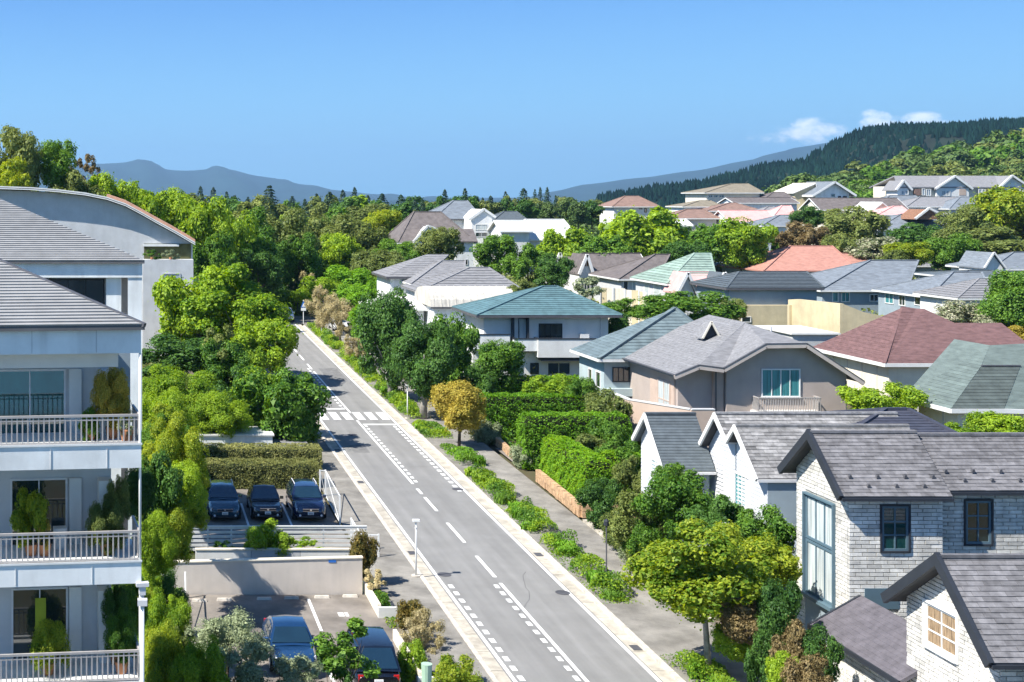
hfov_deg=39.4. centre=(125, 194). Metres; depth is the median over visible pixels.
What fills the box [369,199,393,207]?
broadleaf tree
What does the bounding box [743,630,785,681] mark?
shrub
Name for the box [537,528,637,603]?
shrub bed
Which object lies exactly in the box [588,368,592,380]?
window
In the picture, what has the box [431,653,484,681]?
shrub
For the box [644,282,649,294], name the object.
window
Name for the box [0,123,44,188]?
broadleaf tree
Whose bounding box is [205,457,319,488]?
clipped hedge
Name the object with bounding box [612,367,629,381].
window
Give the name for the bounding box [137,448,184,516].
shrub
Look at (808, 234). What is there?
broadleaf tree
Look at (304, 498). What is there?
parked car
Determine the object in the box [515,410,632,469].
clipped hedge
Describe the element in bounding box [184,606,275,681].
broadleaf tree
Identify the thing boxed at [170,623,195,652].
shrub
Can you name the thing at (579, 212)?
broadleaf tree
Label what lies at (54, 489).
window
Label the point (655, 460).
window
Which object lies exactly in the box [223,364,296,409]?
broadleaf tree
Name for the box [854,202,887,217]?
house
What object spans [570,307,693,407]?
house
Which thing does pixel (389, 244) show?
shrub
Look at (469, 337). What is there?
round street tree
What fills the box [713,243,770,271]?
house
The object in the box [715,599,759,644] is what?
shrub
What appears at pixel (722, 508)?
shrub
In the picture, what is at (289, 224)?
broadleaf tree
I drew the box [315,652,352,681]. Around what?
broadleaf tree
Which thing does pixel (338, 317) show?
flowering tree
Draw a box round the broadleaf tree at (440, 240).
[411,226,465,259]
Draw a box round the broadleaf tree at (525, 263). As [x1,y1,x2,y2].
[500,242,545,282]
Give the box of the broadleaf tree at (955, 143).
[950,139,971,147]
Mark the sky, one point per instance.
(422, 98)
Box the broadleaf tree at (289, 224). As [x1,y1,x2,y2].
[264,205,322,283]
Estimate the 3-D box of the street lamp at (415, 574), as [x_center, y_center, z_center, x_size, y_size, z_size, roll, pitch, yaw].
[13.807,16.819,63.452,0.440,2.690,0.440,0,0,0]
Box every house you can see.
[358,295,427,324]
[372,254,448,297]
[388,211,477,267]
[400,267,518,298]
[402,260,465,284]
[414,286,512,331]
[430,200,495,266]
[452,285,622,378]
[487,220,533,277]
[492,211,526,221]
[524,219,571,275]
[546,253,642,300]
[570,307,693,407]
[588,254,670,301]
[597,196,659,223]
[613,315,865,450]
[630,253,715,294]
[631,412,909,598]
[663,271,726,314]
[665,200,717,211]
[669,209,720,229]
[675,218,693,231]
[681,183,764,203]
[690,271,824,324]
[701,202,756,213]
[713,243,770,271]
[714,210,772,223]
[717,197,799,210]
[717,245,852,272]
[746,215,790,231]
[755,206,774,209]
[759,192,795,199]
[768,205,793,229]
[774,183,816,232]
[777,429,1023,646]
[798,198,908,244]
[802,181,856,199]
[807,552,1023,681]
[810,260,918,313]
[813,306,1023,411]
[820,407,956,431]
[842,253,875,262]
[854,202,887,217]
[862,206,906,220]
[872,271,984,314]
[877,207,945,239]
[880,195,916,200]
[901,197,956,212]
[913,278,999,318]
[913,339,1023,427]
[914,263,934,278]
[914,270,996,277]
[938,197,976,223]
[945,251,1023,274]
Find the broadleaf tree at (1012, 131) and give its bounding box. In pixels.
[1007,128,1023,144]
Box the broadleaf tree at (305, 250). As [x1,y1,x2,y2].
[277,230,323,303]
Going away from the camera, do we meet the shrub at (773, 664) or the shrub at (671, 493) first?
the shrub at (773, 664)
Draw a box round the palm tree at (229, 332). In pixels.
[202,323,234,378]
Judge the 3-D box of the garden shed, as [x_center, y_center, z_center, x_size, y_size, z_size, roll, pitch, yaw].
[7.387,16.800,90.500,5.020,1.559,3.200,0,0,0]
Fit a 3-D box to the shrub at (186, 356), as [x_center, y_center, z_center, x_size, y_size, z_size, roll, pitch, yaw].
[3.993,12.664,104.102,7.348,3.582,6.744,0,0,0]
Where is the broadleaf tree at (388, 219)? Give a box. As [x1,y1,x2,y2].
[360,209,402,232]
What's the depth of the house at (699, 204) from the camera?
314.62 m
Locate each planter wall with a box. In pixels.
[195,548,350,558]
[363,581,397,618]
[393,629,441,681]
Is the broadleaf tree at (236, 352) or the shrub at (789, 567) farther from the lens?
the broadleaf tree at (236, 352)
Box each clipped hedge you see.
[201,442,323,471]
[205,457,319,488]
[467,374,578,394]
[477,391,597,439]
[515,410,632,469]
[539,434,616,497]
[598,449,640,499]
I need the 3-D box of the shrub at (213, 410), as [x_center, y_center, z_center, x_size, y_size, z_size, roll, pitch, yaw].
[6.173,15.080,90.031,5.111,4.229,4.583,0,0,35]
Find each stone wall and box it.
[496,437,511,457]
[535,469,637,518]
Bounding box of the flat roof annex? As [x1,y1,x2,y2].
[754,325,840,345]
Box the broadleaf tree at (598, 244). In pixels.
[575,234,634,255]
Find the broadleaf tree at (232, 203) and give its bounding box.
[212,195,241,213]
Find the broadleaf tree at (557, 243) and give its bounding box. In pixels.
[536,225,591,259]
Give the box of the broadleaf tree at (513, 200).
[502,195,518,206]
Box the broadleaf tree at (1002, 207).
[965,183,1023,242]
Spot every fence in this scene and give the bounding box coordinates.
[184,572,185,589]
[190,525,366,550]
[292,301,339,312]
[319,470,340,524]
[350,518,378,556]
[599,288,648,325]
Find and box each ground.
[111,223,942,640]
[206,198,585,207]
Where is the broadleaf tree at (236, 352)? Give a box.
[199,337,251,389]
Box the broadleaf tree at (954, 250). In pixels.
[922,232,982,270]
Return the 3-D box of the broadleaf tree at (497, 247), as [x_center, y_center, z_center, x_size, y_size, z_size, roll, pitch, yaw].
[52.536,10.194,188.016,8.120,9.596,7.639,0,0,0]
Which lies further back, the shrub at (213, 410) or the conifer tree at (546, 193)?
the conifer tree at (546, 193)
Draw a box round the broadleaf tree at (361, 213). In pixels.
[343,203,383,225]
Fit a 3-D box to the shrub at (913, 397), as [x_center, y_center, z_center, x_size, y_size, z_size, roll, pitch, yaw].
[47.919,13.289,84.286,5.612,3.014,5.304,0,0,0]
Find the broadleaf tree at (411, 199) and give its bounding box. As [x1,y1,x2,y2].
[402,195,426,210]
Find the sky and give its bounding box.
[0,0,1023,197]
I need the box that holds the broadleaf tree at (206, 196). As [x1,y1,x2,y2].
[188,195,210,205]
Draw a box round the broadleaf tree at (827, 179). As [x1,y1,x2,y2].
[811,175,832,180]
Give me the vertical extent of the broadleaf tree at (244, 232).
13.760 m
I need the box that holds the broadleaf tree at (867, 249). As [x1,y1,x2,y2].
[842,236,900,259]
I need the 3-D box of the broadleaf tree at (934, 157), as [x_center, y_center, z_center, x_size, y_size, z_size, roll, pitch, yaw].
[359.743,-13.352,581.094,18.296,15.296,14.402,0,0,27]
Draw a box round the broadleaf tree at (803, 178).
[761,172,815,193]
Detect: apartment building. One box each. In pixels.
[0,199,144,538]
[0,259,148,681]
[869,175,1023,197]
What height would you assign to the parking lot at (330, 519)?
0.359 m
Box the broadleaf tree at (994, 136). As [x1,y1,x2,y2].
[980,129,1012,143]
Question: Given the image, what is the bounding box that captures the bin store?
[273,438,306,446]
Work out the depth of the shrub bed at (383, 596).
59.01 m
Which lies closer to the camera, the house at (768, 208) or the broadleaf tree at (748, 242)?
the broadleaf tree at (748, 242)
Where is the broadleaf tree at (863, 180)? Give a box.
[843,179,870,184]
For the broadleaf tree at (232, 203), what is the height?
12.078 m
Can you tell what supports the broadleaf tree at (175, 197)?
on the ground at (531, 475)
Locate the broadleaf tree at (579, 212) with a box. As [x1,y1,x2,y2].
[567,201,588,228]
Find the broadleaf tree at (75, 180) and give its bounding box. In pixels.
[48,169,104,198]
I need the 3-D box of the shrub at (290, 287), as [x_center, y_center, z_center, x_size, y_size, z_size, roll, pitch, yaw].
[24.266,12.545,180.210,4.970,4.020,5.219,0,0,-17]
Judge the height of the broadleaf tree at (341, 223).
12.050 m
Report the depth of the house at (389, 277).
152.65 m
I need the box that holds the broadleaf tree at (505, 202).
[499,197,514,210]
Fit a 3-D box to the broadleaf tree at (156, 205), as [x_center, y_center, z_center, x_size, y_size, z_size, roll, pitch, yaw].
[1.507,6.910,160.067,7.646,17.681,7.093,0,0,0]
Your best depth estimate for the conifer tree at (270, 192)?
199.58 m
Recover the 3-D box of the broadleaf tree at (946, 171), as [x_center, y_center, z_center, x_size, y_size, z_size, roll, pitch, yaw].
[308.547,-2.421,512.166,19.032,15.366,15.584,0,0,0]
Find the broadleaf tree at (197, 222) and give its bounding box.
[172,192,236,276]
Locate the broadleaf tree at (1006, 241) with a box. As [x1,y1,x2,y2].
[953,226,1023,254]
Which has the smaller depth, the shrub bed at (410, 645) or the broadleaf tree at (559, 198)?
the shrub bed at (410, 645)
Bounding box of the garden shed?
[198,426,273,446]
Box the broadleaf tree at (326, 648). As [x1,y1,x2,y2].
[310,615,381,681]
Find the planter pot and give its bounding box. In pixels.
[421,662,431,681]
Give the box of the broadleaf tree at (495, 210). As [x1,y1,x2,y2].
[492,202,500,213]
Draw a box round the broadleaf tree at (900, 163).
[876,158,908,171]
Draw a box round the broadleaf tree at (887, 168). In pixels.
[881,164,902,174]
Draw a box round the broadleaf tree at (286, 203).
[283,200,301,210]
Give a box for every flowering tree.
[304,284,338,329]
[314,298,353,343]
[343,333,365,357]
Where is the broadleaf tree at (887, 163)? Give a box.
[874,159,892,167]
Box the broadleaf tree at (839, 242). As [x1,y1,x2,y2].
[818,233,856,252]
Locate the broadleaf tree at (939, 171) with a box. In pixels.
[924,164,967,175]
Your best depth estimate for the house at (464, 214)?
233.35 m
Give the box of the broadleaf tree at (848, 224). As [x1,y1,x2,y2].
[821,205,892,245]
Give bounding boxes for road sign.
[301,300,305,323]
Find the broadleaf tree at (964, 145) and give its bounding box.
[956,141,973,151]
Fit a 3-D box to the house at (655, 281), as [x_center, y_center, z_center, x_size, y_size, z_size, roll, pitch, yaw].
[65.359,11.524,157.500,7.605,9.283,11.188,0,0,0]
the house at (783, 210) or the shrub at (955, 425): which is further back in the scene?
the house at (783, 210)
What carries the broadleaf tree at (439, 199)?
on the ground at (531, 475)
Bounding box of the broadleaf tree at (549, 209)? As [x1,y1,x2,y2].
[538,201,558,218]
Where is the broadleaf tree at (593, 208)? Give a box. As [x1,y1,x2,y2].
[584,200,604,229]
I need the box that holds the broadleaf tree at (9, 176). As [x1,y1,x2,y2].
[0,156,33,190]
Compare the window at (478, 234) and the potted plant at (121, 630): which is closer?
the potted plant at (121, 630)
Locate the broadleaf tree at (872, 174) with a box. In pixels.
[859,167,891,180]
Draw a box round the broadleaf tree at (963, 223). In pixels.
[929,205,1007,251]
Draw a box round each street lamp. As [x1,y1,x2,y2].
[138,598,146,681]
[405,384,408,418]
[411,519,420,576]
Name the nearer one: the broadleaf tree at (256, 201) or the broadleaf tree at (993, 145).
the broadleaf tree at (256, 201)
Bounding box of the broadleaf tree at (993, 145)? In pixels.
[972,142,1002,149]
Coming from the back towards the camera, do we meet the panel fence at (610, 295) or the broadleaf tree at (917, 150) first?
the broadleaf tree at (917, 150)
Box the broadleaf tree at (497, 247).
[469,234,522,273]
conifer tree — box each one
[197,186,202,197]
[209,187,215,205]
[258,185,282,219]
[285,196,295,209]
[301,199,311,216]
[324,192,334,209]
[338,190,345,203]
[350,187,356,198]
[377,193,388,203]
[396,195,404,204]
[412,199,419,210]
[420,198,425,210]
[442,189,448,203]
[460,188,469,200]
[516,188,532,205]
[538,187,542,200]
[542,187,551,201]
[553,195,560,217]
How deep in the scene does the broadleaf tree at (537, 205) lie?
330.81 m
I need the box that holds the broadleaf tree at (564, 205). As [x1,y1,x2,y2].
[558,197,575,222]
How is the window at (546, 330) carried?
in the house at (550, 326)
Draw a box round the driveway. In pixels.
[496,448,512,461]
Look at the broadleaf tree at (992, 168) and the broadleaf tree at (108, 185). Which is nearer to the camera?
the broadleaf tree at (108, 185)
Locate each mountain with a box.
[37,159,519,199]
[525,143,826,200]
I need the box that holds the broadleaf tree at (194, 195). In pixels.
[182,192,205,200]
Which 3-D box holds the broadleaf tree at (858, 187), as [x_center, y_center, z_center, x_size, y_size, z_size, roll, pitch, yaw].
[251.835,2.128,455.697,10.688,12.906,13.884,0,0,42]
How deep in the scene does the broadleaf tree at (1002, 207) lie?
234.16 m
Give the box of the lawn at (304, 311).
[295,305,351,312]
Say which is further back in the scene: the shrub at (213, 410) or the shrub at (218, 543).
the shrub at (213, 410)
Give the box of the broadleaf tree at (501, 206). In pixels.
[491,202,506,213]
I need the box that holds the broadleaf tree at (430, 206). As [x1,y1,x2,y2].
[417,202,433,210]
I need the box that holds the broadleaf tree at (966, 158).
[934,149,978,167]
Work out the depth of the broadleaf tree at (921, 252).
196.20 m
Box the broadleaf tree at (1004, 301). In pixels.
[974,266,1023,329]
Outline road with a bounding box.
[271,324,662,681]
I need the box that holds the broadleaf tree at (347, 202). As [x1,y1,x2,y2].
[329,195,362,209]
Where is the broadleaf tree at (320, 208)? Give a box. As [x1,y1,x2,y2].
[303,201,328,223]
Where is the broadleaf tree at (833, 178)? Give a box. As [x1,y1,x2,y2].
[820,172,846,179]
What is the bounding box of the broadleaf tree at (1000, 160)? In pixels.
[992,146,1014,168]
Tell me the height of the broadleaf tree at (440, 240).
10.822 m
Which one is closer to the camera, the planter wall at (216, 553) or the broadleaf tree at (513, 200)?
the planter wall at (216, 553)
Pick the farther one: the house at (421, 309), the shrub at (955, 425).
the house at (421, 309)
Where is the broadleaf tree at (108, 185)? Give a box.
[82,170,137,205]
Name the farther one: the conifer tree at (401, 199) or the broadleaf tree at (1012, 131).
the broadleaf tree at (1012, 131)
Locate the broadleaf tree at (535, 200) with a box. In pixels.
[524,197,542,218]
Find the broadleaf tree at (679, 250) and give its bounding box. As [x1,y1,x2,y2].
[656,240,715,262]
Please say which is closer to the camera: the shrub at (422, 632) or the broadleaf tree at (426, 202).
the shrub at (422, 632)
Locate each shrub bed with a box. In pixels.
[307,321,344,348]
[334,347,382,382]
[369,378,425,418]
[373,590,398,627]
[407,640,434,674]
[411,419,454,438]
[439,443,487,465]
[463,463,558,533]
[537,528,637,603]
[660,649,739,681]
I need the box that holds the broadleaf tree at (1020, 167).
[996,163,1023,176]
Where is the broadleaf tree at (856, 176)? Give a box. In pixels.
[837,170,865,181]
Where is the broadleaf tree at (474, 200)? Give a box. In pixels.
[461,194,479,208]
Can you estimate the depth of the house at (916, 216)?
277.31 m
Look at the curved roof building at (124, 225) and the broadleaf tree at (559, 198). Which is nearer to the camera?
the curved roof building at (124, 225)
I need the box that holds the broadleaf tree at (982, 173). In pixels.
[973,170,1001,175]
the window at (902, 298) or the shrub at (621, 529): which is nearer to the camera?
the shrub at (621, 529)
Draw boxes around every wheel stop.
[192,599,206,601]
[217,598,231,600]
[257,597,271,599]
[284,596,298,598]
[314,595,328,597]
[342,594,357,597]
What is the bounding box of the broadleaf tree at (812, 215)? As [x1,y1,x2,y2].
[788,205,825,227]
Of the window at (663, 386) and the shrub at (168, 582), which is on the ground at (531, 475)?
the shrub at (168, 582)
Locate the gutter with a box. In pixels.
[280,325,676,681]
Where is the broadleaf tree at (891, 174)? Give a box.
[882,170,901,180]
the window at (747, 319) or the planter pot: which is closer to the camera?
the planter pot
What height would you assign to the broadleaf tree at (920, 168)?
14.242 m
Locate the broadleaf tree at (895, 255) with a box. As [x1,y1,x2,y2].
[876,249,910,259]
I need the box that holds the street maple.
[620,515,783,674]
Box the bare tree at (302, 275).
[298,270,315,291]
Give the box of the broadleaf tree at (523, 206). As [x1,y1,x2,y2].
[507,199,542,218]
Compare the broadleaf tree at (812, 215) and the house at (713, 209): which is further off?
the house at (713, 209)
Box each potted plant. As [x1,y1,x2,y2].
[9,486,49,556]
[28,618,71,675]
[37,519,51,556]
[78,406,99,440]
[85,494,126,555]
[89,367,133,438]
[100,584,129,664]
[103,607,137,674]
[105,474,131,547]
[117,417,133,440]
[142,250,161,259]
[161,249,180,259]
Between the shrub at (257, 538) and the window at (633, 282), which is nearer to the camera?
the shrub at (257, 538)
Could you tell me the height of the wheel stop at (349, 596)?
0.110 m
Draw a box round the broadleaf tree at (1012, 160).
[999,156,1023,167]
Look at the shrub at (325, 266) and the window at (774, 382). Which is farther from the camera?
the shrub at (325, 266)
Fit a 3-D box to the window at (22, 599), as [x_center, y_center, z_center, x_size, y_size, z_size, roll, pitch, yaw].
[-2.303,11.790,35.610,1.508,2.585,0.070,0,0,-6]
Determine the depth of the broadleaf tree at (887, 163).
599.74 m
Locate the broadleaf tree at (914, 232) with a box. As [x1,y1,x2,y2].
[884,222,942,243]
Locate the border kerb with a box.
[583,519,715,625]
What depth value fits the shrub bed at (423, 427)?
96.17 m
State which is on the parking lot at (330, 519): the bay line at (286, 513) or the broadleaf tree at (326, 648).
the bay line at (286, 513)
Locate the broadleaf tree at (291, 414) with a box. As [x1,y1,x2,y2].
[230,364,334,442]
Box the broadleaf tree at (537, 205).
[534,202,551,218]
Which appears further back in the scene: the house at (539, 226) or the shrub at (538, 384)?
the house at (539, 226)
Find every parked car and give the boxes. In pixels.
[204,479,241,518]
[246,484,282,517]
[261,615,317,671]
[285,478,325,518]
[286,307,294,320]
[328,318,348,330]
[336,627,400,681]
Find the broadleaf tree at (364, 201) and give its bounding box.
[349,194,381,209]
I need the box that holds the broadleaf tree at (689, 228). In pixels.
[680,224,694,239]
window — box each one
[0,369,65,432]
[10,478,66,544]
[11,586,67,660]
[48,279,104,304]
[162,273,180,279]
[455,220,462,224]
[475,224,487,229]
[475,232,487,236]
[518,318,525,337]
[530,363,538,373]
[539,323,561,337]
[547,362,569,374]
[580,277,590,289]
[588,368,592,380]
[595,370,600,395]
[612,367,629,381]
[623,281,627,289]
[632,281,635,289]
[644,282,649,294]
[651,457,656,492]
[653,284,660,294]
[657,378,669,404]
[715,460,724,495]
[733,470,750,512]
[741,316,750,321]
[761,369,800,396]
[806,495,831,549]
[806,538,831,605]
[832,292,838,301]
[841,292,849,301]
[869,294,877,301]
[882,506,908,550]
[885,293,893,303]
[899,295,905,305]
[914,297,919,305]
[926,189,930,195]
[926,603,954,657]
[966,501,990,543]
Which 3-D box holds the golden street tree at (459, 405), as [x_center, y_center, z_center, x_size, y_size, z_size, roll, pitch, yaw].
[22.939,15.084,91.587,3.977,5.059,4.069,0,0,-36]
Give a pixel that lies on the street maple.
(667, 571)
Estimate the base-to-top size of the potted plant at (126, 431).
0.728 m
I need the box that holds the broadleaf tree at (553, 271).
[533,252,576,287]
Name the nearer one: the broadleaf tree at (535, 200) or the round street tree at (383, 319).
the round street tree at (383, 319)
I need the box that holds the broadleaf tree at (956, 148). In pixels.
[930,144,969,154]
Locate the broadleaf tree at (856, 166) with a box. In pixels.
[836,159,869,173]
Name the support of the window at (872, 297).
in the house at (852, 285)
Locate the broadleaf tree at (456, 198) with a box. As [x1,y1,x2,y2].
[450,196,461,200]
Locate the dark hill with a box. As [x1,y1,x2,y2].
[602,131,1005,207]
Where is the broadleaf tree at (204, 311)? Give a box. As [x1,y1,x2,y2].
[175,259,294,341]
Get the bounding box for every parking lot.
[117,595,415,681]
[190,488,349,547]
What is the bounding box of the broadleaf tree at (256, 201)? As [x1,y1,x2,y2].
[244,194,288,216]
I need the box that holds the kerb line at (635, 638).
[303,325,685,681]
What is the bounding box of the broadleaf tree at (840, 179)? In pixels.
[834,174,851,184]
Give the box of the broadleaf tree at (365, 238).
[346,218,390,256]
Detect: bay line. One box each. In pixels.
[240,503,248,524]
[281,503,292,524]
[307,599,322,630]
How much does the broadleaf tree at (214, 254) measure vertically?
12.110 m
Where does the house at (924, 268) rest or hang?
on the ground at (531, 475)
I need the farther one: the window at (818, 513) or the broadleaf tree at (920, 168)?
the broadleaf tree at (920, 168)
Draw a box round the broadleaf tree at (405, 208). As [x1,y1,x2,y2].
[380,202,412,226]
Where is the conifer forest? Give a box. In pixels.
[595,116,1023,208]
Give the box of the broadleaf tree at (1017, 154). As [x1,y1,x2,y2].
[996,148,1023,165]
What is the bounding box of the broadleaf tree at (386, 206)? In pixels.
[371,202,389,209]
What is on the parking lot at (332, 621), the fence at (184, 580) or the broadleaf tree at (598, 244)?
the fence at (184, 580)
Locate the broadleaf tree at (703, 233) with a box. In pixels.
[683,223,736,263]
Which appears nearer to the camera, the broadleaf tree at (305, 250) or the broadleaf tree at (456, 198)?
the broadleaf tree at (305, 250)
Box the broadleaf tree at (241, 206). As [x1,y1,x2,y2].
[232,201,273,222]
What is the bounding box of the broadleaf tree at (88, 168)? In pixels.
[82,154,100,178]
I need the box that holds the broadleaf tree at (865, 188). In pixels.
[862,181,880,192]
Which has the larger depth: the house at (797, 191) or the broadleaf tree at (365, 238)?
the house at (797, 191)
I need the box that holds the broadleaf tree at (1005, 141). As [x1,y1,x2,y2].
[994,138,1021,147]
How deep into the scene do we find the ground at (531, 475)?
84.51 m
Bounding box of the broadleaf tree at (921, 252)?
[879,241,937,266]
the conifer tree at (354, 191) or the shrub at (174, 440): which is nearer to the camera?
the shrub at (174, 440)
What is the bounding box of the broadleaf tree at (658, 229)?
[598,205,688,256]
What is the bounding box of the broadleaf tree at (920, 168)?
[901,161,933,175]
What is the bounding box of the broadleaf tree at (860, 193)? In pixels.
[851,188,872,197]
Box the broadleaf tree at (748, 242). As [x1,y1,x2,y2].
[712,216,778,270]
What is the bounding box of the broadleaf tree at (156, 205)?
[116,178,169,219]
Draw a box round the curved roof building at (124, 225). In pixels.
[0,186,194,355]
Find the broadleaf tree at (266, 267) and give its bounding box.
[238,248,287,299]
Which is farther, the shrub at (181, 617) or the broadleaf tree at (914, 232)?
the broadleaf tree at (914, 232)
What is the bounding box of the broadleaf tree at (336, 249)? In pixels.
[318,231,365,270]
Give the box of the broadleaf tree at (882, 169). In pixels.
[862,165,904,174]
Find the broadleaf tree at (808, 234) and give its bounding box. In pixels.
[774,220,829,247]
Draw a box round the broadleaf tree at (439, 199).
[436,195,451,206]
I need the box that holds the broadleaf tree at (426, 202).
[413,201,435,210]
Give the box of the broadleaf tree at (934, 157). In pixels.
[927,147,968,165]
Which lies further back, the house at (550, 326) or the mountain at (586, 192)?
the mountain at (586, 192)
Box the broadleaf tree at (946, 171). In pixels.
[913,169,949,175]
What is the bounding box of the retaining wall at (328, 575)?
[162,555,362,594]
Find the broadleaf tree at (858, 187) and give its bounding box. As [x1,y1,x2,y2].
[850,182,872,190]
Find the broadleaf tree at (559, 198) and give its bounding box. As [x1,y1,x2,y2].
[553,196,565,218]
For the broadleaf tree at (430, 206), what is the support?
on the ground at (531, 475)
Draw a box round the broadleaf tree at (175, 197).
[159,186,192,229]
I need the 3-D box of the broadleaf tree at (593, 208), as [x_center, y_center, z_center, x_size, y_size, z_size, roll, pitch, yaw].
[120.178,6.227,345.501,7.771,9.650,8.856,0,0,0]
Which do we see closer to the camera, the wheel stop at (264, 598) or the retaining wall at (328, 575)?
the wheel stop at (264, 598)
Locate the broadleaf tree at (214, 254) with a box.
[192,229,241,281]
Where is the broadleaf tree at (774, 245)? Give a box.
[768,233,779,249]
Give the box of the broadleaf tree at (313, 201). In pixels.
[306,195,338,209]
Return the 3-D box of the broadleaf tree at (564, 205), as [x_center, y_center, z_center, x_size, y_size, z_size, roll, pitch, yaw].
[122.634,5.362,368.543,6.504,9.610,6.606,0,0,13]
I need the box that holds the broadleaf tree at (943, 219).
[930,202,976,230]
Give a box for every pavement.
[264,366,492,681]
[304,324,760,681]
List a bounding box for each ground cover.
[142,342,303,460]
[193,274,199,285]
[292,255,917,377]
[501,426,799,658]
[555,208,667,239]
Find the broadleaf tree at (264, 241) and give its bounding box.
[242,203,284,290]
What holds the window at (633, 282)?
in the house at (618, 275)
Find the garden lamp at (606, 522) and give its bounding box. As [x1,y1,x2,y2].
[604,519,608,571]
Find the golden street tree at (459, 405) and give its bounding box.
[426,379,486,445]
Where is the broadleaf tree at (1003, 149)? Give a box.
[989,142,1023,166]
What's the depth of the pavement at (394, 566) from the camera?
64.93 m
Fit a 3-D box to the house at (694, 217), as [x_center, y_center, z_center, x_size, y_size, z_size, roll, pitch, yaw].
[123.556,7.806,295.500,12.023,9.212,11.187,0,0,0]
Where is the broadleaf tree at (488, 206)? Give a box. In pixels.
[478,200,494,213]
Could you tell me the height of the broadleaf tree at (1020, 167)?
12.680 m
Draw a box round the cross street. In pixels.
[285,316,352,323]
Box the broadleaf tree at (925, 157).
[921,150,934,162]
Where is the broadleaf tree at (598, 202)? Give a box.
[586,199,604,221]
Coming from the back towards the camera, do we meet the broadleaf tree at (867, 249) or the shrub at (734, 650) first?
the broadleaf tree at (867, 249)
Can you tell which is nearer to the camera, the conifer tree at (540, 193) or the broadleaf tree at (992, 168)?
the conifer tree at (540, 193)
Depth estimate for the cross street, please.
164.14 m
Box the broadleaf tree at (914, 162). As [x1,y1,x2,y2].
[904,156,923,173]
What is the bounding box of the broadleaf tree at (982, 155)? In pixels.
[965,146,993,167]
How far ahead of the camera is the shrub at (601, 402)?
89.41 m
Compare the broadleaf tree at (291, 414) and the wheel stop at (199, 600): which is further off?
the broadleaf tree at (291, 414)
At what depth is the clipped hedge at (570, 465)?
77.61 m
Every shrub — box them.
[122,468,157,522]
[124,580,149,637]
[130,573,162,592]
[135,567,190,610]
[136,508,177,582]
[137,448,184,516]
[137,585,192,642]
[141,411,210,490]
[141,419,167,450]
[142,332,207,376]
[142,363,220,408]
[142,386,199,433]
[144,618,185,681]
[145,412,191,446]
[146,401,189,427]
[146,587,155,611]
[146,611,169,627]
[153,497,193,571]
[156,455,208,528]
[166,521,182,557]
[167,594,191,613]
[168,634,229,681]
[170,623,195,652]
[177,513,194,545]
[180,387,253,440]
[186,502,209,530]
[209,363,245,413]
[212,540,235,547]
[223,636,323,681]
[243,518,296,556]
[261,284,289,295]
[269,290,301,315]
[286,273,304,291]
[292,536,323,547]
[293,274,344,310]
[317,260,344,281]
[317,264,374,297]
[335,282,376,309]
[347,304,361,338]
[349,248,391,279]
[349,528,380,578]
[364,568,386,589]
[365,278,376,297]
[369,238,416,260]
[371,250,405,277]
[394,599,430,629]
[396,248,421,260]
[396,607,445,654]
[396,637,427,681]
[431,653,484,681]
[452,365,499,395]
[469,420,502,444]
[471,338,529,388]
[507,280,537,291]
[508,438,540,469]
[522,373,571,396]
[563,377,599,406]
[566,276,606,297]
[573,476,623,528]
[575,432,617,449]
[581,386,633,419]
[586,416,629,450]
[594,440,640,471]
[597,512,636,551]
[601,297,648,318]
[608,312,631,333]
[608,487,668,560]
[611,455,640,497]
[618,546,630,562]
[620,520,666,555]
[629,464,714,542]
[634,290,747,319]
[650,462,686,482]
[683,491,759,529]
[709,622,754,662]
[711,519,802,599]
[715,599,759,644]
[720,298,749,320]
[735,504,796,557]
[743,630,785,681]
[754,576,803,644]
[764,649,800,681]
[765,615,826,659]
[779,651,833,681]
[802,622,845,681]
[835,381,929,411]
[932,299,990,322]
[944,410,988,431]
[962,410,1023,431]
[979,318,996,322]
[1008,325,1023,339]
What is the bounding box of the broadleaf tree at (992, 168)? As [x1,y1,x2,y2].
[965,164,1000,175]
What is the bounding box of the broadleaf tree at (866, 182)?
[846,179,876,188]
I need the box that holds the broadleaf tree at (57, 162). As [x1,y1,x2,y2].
[36,138,79,189]
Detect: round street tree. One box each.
[354,281,422,396]
[387,315,463,418]
[432,311,480,386]
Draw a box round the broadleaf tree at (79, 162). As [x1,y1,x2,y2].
[69,158,85,180]
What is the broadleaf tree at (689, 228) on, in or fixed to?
on the ground at (531, 475)
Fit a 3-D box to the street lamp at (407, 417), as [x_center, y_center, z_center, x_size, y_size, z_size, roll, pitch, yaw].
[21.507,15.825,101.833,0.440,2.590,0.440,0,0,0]
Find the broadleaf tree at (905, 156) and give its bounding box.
[893,151,915,163]
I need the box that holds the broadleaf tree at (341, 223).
[298,213,357,259]
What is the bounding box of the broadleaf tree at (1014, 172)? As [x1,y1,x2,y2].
[965,167,1023,179]
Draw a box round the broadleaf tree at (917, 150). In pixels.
[893,144,926,157]
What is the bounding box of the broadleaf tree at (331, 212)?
[322,207,355,234]
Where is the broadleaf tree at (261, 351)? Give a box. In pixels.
[227,312,303,373]
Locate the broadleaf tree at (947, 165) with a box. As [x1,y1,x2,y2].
[938,160,972,170]
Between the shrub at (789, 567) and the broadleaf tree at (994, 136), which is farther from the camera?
the broadleaf tree at (994, 136)
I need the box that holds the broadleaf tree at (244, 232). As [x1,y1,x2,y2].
[227,208,258,262]
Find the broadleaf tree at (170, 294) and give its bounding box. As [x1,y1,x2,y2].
[151,263,245,342]
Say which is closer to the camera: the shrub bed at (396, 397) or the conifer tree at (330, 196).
the shrub bed at (396, 397)

